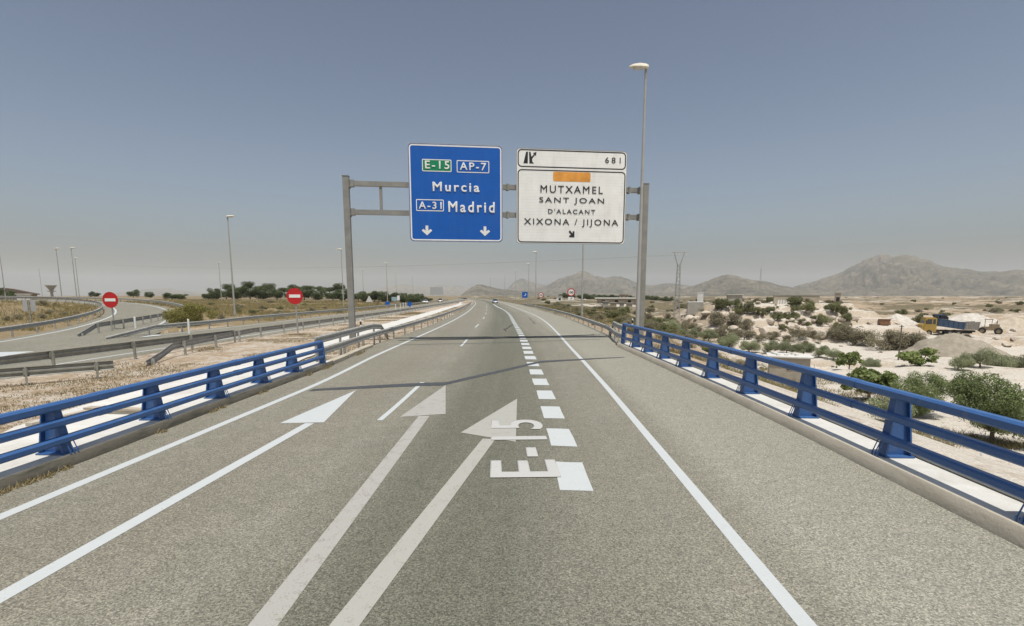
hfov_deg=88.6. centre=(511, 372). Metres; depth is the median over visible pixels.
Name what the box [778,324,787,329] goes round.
scrub bush
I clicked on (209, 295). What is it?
roadside tree
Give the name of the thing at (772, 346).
olive tree
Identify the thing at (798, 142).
sky
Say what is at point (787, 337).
dry shrub
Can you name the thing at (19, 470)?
kerb
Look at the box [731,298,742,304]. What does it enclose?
scrub bush
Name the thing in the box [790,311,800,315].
scrub bush
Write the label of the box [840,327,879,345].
dry shrub
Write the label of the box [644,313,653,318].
dry shrub
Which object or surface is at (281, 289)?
umbrella pine
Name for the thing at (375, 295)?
roadside tree
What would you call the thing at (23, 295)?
white kiosk
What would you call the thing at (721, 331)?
dry shrub
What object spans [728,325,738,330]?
boulder
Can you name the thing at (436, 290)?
sign board
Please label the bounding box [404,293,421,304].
roadside tree
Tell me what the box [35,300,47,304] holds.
dry shrub
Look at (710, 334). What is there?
olive tree
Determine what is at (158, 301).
guardrail
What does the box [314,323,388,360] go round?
guardrail
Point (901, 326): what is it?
wooden pole
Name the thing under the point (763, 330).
boulder
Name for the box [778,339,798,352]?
olive tree
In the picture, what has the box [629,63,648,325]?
street lamp
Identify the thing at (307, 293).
roadside tree
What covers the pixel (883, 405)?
olive tree
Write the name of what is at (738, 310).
scrub bush
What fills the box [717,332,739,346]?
olive tree
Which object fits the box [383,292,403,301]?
roadside tree
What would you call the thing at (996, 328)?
wheel loader
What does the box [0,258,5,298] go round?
street lamp
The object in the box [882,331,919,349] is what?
dry shrub
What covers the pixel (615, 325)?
guardrail
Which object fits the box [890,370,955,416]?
dense green shrub
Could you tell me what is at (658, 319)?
scrub bush
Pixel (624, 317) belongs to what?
dry shrub
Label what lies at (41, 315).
dry shrub
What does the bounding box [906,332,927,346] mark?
dry shrub
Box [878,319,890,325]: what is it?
rusty container
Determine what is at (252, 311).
scrub bush
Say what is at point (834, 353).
olive tree
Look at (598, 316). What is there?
dry shrub
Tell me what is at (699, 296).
white tower
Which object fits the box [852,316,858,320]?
boulder
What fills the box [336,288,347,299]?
roadside tree
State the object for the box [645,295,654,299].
roadside tree
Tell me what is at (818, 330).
boulder
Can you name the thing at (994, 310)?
dry shrub
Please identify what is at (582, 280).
street lamp
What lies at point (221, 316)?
dry shrub
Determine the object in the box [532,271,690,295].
mountain
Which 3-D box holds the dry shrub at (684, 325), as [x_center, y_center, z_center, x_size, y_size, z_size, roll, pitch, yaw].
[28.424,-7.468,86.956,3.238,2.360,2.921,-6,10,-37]
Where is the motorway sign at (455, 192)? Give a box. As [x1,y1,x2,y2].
[407,143,502,242]
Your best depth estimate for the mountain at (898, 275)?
3515.10 m
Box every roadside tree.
[0,290,16,299]
[88,291,100,296]
[126,289,140,296]
[144,292,154,297]
[162,292,180,298]
[177,294,187,298]
[201,291,215,299]
[206,288,224,298]
[219,289,232,298]
[227,286,244,298]
[240,285,259,298]
[253,287,271,298]
[267,288,284,298]
[295,286,313,299]
[309,289,326,299]
[323,289,340,299]
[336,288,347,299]
[354,291,365,299]
[357,293,373,301]
[366,291,382,301]
[376,291,388,301]
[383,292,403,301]
[396,292,407,302]
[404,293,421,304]
[558,293,568,297]
[577,293,590,298]
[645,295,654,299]
[653,296,666,300]
[664,296,673,300]
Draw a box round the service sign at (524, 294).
[522,292,527,297]
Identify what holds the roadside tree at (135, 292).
on the ground at (890, 362)
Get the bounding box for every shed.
[726,294,743,301]
[766,352,813,381]
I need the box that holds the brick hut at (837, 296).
[834,292,841,302]
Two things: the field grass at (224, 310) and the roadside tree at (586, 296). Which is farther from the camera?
the roadside tree at (586, 296)
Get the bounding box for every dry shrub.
[11,313,22,319]
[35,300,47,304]
[35,313,47,318]
[217,314,225,318]
[591,314,604,319]
[604,306,615,309]
[618,316,634,321]
[620,320,631,327]
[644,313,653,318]
[644,321,662,329]
[645,307,655,312]
[680,333,695,338]
[681,321,690,329]
[689,322,697,327]
[695,326,706,331]
[707,311,728,324]
[712,325,739,336]
[721,312,743,324]
[731,329,756,339]
[735,359,744,364]
[737,318,754,329]
[754,334,767,340]
[766,331,781,339]
[782,335,797,341]
[788,327,810,338]
[804,330,823,338]
[826,327,843,337]
[836,324,856,339]
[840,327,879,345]
[865,328,910,350]
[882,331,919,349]
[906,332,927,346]
[990,309,1001,312]
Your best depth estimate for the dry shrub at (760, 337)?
77.33 m
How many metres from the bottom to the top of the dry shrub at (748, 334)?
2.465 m
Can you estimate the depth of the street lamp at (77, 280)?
158.21 m
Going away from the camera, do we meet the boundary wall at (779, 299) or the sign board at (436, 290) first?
the boundary wall at (779, 299)
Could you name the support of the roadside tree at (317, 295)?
on the ground at (890, 362)
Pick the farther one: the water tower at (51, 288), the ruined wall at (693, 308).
the water tower at (51, 288)
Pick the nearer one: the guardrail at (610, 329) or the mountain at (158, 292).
the guardrail at (610, 329)
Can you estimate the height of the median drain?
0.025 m
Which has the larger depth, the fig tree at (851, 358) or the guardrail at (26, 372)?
the fig tree at (851, 358)
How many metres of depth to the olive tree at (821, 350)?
66.41 m
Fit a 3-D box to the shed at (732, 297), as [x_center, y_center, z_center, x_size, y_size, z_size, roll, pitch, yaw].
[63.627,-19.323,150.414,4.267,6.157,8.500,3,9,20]
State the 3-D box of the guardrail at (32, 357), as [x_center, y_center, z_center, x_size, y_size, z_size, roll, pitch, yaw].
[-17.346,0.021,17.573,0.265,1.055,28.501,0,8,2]
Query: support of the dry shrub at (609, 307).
on the ground at (890, 362)
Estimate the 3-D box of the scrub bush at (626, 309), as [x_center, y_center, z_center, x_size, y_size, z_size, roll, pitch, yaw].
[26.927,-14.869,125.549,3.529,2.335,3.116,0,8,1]
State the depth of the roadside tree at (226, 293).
205.68 m
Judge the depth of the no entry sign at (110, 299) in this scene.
39.69 m
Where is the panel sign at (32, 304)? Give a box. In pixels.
[22,300,35,322]
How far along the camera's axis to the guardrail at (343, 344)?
31.37 m
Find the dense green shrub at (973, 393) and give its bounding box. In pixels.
[943,368,1023,443]
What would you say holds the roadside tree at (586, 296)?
on the ground at (890, 362)
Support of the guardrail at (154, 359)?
on the ground at (890, 362)
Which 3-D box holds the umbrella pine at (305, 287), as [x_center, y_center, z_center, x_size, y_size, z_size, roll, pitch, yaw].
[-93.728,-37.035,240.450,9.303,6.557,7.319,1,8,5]
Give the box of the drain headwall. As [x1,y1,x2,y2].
[25,406,140,426]
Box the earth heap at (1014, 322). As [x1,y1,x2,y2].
[994,317,1023,329]
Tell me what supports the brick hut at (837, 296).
on the ground at (890, 362)
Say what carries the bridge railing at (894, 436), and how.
on the kerb at (993, 510)
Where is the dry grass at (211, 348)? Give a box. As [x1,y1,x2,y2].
[0,307,463,432]
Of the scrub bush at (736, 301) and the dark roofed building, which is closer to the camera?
the scrub bush at (736, 301)
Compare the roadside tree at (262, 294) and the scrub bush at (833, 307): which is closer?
the scrub bush at (833, 307)
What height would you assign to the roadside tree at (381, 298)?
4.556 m
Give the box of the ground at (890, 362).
[0,296,1023,485]
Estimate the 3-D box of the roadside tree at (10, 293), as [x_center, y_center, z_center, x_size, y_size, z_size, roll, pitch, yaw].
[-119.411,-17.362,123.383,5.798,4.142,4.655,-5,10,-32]
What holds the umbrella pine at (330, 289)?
on the ground at (890, 362)
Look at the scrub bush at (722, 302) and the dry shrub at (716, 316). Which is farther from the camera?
the scrub bush at (722, 302)
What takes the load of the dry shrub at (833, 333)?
on the ground at (890, 362)
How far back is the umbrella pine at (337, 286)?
238.84 m
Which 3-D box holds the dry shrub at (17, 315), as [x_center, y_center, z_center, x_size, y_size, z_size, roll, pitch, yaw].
[-45.257,-5.039,48.006,1.133,0.780,0.837,7,11,40]
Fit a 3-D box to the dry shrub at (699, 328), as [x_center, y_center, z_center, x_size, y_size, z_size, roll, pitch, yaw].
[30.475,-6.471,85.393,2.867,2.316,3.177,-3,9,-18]
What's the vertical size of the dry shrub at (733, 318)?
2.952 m
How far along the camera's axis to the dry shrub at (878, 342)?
74.24 m
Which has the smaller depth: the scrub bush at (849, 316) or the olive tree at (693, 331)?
the olive tree at (693, 331)
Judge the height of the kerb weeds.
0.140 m
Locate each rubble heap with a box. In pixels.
[889,314,916,324]
[949,313,997,325]
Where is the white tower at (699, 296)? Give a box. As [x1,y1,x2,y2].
[697,292,703,301]
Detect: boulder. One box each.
[683,315,693,322]
[701,311,710,315]
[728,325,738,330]
[758,327,768,334]
[766,319,774,323]
[807,328,826,338]
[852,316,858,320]
[1001,342,1011,346]
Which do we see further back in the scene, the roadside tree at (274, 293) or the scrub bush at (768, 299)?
the roadside tree at (274, 293)
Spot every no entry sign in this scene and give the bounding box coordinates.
[102,292,117,328]
[287,288,302,334]
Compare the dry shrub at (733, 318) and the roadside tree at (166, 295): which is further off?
the roadside tree at (166, 295)
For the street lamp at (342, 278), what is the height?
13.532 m
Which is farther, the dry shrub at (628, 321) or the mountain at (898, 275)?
the mountain at (898, 275)
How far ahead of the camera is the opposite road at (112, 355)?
36.18 m
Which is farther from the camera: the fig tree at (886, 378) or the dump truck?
the dump truck
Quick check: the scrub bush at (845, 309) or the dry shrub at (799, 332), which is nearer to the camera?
the dry shrub at (799, 332)
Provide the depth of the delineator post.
38.21 m
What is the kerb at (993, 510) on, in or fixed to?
on the ground at (890, 362)
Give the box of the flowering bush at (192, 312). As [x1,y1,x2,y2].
[162,301,217,325]
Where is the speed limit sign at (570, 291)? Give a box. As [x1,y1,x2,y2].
[567,288,574,312]
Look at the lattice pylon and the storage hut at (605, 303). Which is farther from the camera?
the storage hut at (605, 303)
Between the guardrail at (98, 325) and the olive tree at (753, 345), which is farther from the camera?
the olive tree at (753, 345)
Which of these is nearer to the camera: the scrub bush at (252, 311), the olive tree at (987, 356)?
the olive tree at (987, 356)
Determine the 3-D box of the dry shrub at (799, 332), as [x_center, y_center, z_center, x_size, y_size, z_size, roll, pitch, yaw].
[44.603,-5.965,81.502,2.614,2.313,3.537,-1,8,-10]
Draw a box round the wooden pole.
[897,325,903,359]
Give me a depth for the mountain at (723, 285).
3200.49 m
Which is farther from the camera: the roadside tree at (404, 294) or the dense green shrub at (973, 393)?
the roadside tree at (404, 294)
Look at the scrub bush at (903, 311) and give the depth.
136.19 m
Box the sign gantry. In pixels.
[342,175,649,340]
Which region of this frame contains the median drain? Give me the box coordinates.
[0,302,462,453]
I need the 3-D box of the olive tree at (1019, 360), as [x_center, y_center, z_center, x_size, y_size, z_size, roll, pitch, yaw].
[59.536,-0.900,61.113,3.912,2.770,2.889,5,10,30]
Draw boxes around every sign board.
[392,296,399,303]
[430,287,442,298]
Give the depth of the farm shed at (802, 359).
51.64 m
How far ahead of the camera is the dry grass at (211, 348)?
19.37 m
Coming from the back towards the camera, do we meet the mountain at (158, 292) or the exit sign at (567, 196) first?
the mountain at (158, 292)
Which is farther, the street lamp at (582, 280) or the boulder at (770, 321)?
the boulder at (770, 321)
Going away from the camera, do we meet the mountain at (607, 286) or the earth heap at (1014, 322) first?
the earth heap at (1014, 322)
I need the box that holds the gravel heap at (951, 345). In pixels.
[903,333,1012,356]
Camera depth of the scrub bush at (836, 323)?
85.26 m
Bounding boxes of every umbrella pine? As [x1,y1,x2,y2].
[221,283,234,288]
[242,280,254,296]
[262,282,275,288]
[275,287,286,296]
[299,285,315,297]
[322,287,336,292]
[332,283,344,290]
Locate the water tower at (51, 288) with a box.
[44,285,56,296]
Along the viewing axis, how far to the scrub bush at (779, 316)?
88.70 m
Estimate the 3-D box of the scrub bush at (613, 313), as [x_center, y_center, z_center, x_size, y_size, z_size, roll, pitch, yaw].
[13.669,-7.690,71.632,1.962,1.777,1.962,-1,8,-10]
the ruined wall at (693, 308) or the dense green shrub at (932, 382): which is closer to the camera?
the dense green shrub at (932, 382)
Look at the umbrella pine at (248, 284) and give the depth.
246.35 m
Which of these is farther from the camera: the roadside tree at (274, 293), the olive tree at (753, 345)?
the roadside tree at (274, 293)
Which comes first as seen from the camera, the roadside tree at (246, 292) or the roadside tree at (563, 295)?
the roadside tree at (246, 292)
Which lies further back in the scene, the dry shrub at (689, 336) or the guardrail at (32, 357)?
the dry shrub at (689, 336)
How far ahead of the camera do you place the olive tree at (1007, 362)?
59.78 m
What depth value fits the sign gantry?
30.95 m
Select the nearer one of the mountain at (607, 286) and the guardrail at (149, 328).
the guardrail at (149, 328)
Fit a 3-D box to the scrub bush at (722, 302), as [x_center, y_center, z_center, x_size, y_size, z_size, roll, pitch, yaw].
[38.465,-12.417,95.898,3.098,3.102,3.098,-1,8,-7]
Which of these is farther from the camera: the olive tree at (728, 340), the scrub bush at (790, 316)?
the scrub bush at (790, 316)
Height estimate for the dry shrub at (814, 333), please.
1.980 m
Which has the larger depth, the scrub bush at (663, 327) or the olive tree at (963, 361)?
the olive tree at (963, 361)
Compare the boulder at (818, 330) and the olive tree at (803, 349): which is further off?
the boulder at (818, 330)
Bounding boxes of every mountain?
[101,288,207,295]
[366,284,469,295]
[461,284,558,295]
[506,279,545,290]
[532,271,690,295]
[668,275,853,295]
[793,254,1023,295]
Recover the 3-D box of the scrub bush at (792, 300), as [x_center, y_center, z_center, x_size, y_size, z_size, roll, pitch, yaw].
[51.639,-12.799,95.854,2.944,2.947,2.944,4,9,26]
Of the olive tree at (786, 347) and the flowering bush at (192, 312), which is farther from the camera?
the olive tree at (786, 347)
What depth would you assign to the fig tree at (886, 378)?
41.35 m
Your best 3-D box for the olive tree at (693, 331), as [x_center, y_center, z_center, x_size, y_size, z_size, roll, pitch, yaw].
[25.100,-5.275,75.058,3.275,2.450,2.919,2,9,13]
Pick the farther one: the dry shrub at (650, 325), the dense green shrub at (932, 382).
the dry shrub at (650, 325)
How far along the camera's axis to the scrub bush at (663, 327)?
46.38 m
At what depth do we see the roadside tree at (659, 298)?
322.32 m
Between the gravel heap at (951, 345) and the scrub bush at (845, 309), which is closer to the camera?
the gravel heap at (951, 345)
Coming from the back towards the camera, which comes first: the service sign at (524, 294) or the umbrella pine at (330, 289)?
the umbrella pine at (330, 289)
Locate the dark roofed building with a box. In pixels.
[0,288,39,299]
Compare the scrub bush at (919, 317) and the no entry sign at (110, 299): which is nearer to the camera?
the no entry sign at (110, 299)
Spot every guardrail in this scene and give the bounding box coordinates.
[0,296,182,307]
[0,297,102,336]
[0,330,235,365]
[0,361,113,385]
[77,312,165,336]
[106,299,447,338]
[145,300,463,365]
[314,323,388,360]
[317,301,471,361]
[523,303,620,339]
[610,321,626,342]
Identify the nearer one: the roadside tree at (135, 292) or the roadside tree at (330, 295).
the roadside tree at (330, 295)
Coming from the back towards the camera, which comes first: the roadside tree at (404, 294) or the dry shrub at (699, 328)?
the roadside tree at (404, 294)
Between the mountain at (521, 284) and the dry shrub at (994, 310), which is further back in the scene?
the mountain at (521, 284)
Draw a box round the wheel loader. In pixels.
[978,319,1002,333]
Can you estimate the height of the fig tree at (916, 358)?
2.602 m
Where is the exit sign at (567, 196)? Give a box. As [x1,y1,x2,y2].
[516,148,626,244]
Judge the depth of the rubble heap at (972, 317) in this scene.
106.44 m
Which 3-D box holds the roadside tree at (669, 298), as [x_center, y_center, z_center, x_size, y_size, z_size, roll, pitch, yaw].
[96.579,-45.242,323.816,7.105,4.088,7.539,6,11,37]
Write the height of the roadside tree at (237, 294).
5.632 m
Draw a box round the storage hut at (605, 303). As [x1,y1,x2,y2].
[602,301,608,307]
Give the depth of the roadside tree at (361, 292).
189.88 m
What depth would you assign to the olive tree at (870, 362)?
60.66 m
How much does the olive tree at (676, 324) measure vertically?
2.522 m
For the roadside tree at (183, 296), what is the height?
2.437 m
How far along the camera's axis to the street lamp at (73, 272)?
115.93 m
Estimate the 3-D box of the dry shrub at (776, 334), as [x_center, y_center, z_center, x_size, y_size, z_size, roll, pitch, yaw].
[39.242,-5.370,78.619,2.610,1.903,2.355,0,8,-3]
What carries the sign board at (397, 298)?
on the ground at (890, 362)
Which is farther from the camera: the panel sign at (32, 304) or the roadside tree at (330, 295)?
the roadside tree at (330, 295)
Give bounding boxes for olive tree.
[665,319,680,329]
[678,328,698,338]
[698,328,718,339]
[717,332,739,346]
[738,340,761,351]
[761,340,780,351]
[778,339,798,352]
[793,343,816,353]
[813,345,831,356]
[824,348,840,359]
[859,357,881,366]
[864,397,917,420]
[948,353,977,369]
[959,347,1000,367]
[984,353,1017,367]
[1005,354,1023,367]
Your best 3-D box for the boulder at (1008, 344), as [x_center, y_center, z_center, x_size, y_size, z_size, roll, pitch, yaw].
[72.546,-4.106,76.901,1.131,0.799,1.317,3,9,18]
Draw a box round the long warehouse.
[595,298,635,304]
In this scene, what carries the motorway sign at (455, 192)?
attached to the sign gantry
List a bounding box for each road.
[0,297,1023,625]
[0,298,466,368]
[0,299,178,355]
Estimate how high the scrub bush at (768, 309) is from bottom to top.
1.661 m
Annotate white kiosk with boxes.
[16,294,30,299]
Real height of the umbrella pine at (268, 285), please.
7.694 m
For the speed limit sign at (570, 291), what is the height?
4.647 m
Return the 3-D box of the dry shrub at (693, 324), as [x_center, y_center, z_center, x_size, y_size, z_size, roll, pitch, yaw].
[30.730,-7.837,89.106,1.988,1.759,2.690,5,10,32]
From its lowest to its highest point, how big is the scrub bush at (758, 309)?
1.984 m
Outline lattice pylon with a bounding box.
[672,252,686,317]
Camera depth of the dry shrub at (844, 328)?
81.25 m
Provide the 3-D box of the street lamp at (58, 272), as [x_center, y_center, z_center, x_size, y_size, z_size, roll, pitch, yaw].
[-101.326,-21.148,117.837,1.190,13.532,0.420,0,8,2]
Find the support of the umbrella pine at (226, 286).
on the ground at (890, 362)
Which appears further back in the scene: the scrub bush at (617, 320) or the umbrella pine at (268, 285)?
the umbrella pine at (268, 285)
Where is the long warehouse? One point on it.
(624, 300)
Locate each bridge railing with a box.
[0,340,325,463]
[621,323,1023,523]
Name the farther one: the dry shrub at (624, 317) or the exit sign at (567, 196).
the dry shrub at (624, 317)
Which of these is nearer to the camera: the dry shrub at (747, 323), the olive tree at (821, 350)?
the olive tree at (821, 350)
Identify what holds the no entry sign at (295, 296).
on the ground at (890, 362)
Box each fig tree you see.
[835,351,864,368]
[840,366,901,401]
[895,347,939,365]
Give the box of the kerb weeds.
[0,314,619,495]
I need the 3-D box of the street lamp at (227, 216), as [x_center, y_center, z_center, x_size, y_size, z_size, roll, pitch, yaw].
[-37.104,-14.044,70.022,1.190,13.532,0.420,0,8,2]
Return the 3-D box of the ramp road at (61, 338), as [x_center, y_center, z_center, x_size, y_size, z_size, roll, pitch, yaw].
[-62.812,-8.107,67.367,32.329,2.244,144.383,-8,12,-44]
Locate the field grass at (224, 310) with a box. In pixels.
[0,298,425,330]
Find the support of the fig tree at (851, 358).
on the ground at (890, 362)
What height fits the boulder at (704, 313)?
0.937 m
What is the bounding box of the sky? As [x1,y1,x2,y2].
[0,0,1023,295]
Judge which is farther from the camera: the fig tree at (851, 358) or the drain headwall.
the fig tree at (851, 358)
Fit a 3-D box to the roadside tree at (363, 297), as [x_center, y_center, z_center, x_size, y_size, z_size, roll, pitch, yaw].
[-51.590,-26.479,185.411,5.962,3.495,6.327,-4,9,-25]
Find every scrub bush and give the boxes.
[248,309,258,314]
[605,311,619,318]
[612,318,624,323]
[617,306,630,311]
[652,317,665,322]
[656,323,676,332]
[714,298,731,309]
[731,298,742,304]
[731,307,743,313]
[733,301,756,312]
[751,307,761,314]
[765,306,775,311]
[766,296,772,302]
[769,312,783,319]
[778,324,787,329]
[786,296,803,305]
[786,315,798,318]
[790,305,800,310]
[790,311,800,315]
[797,300,816,311]
[816,313,833,323]
[823,302,842,312]
[833,321,843,328]
[839,304,852,314]
[839,313,852,320]
[894,309,907,314]
[911,312,923,322]
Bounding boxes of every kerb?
[0,344,372,491]
[617,343,1023,548]
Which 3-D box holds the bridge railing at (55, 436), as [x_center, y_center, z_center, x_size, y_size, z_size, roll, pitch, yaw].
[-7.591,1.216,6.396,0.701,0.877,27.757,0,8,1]
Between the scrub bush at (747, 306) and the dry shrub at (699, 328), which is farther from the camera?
the scrub bush at (747, 306)
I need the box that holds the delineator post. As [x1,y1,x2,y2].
[187,319,190,333]
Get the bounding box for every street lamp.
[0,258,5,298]
[55,248,61,296]
[70,247,76,298]
[75,261,79,296]
[226,215,235,315]
[338,249,343,306]
[581,244,583,316]
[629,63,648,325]
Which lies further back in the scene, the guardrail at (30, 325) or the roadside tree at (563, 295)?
the roadside tree at (563, 295)
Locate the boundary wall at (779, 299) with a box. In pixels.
[773,295,819,303]
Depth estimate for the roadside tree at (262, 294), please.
205.06 m
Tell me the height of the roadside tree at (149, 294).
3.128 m
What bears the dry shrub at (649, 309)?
on the ground at (890, 362)
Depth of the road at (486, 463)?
6.63 m
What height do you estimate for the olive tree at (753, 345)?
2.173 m
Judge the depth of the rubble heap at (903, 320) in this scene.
99.14 m
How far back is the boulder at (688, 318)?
98.47 m
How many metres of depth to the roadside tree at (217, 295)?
200.88 m
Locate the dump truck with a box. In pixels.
[917,314,980,334]
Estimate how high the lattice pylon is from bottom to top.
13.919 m
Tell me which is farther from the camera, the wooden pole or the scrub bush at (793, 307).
the scrub bush at (793, 307)
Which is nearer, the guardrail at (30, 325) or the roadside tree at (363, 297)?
the guardrail at (30, 325)
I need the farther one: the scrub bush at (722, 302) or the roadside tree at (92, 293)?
the roadside tree at (92, 293)
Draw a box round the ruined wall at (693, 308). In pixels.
[687,302,703,314]
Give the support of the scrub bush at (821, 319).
on the ground at (890, 362)
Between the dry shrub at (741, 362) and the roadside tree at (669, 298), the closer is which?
the dry shrub at (741, 362)

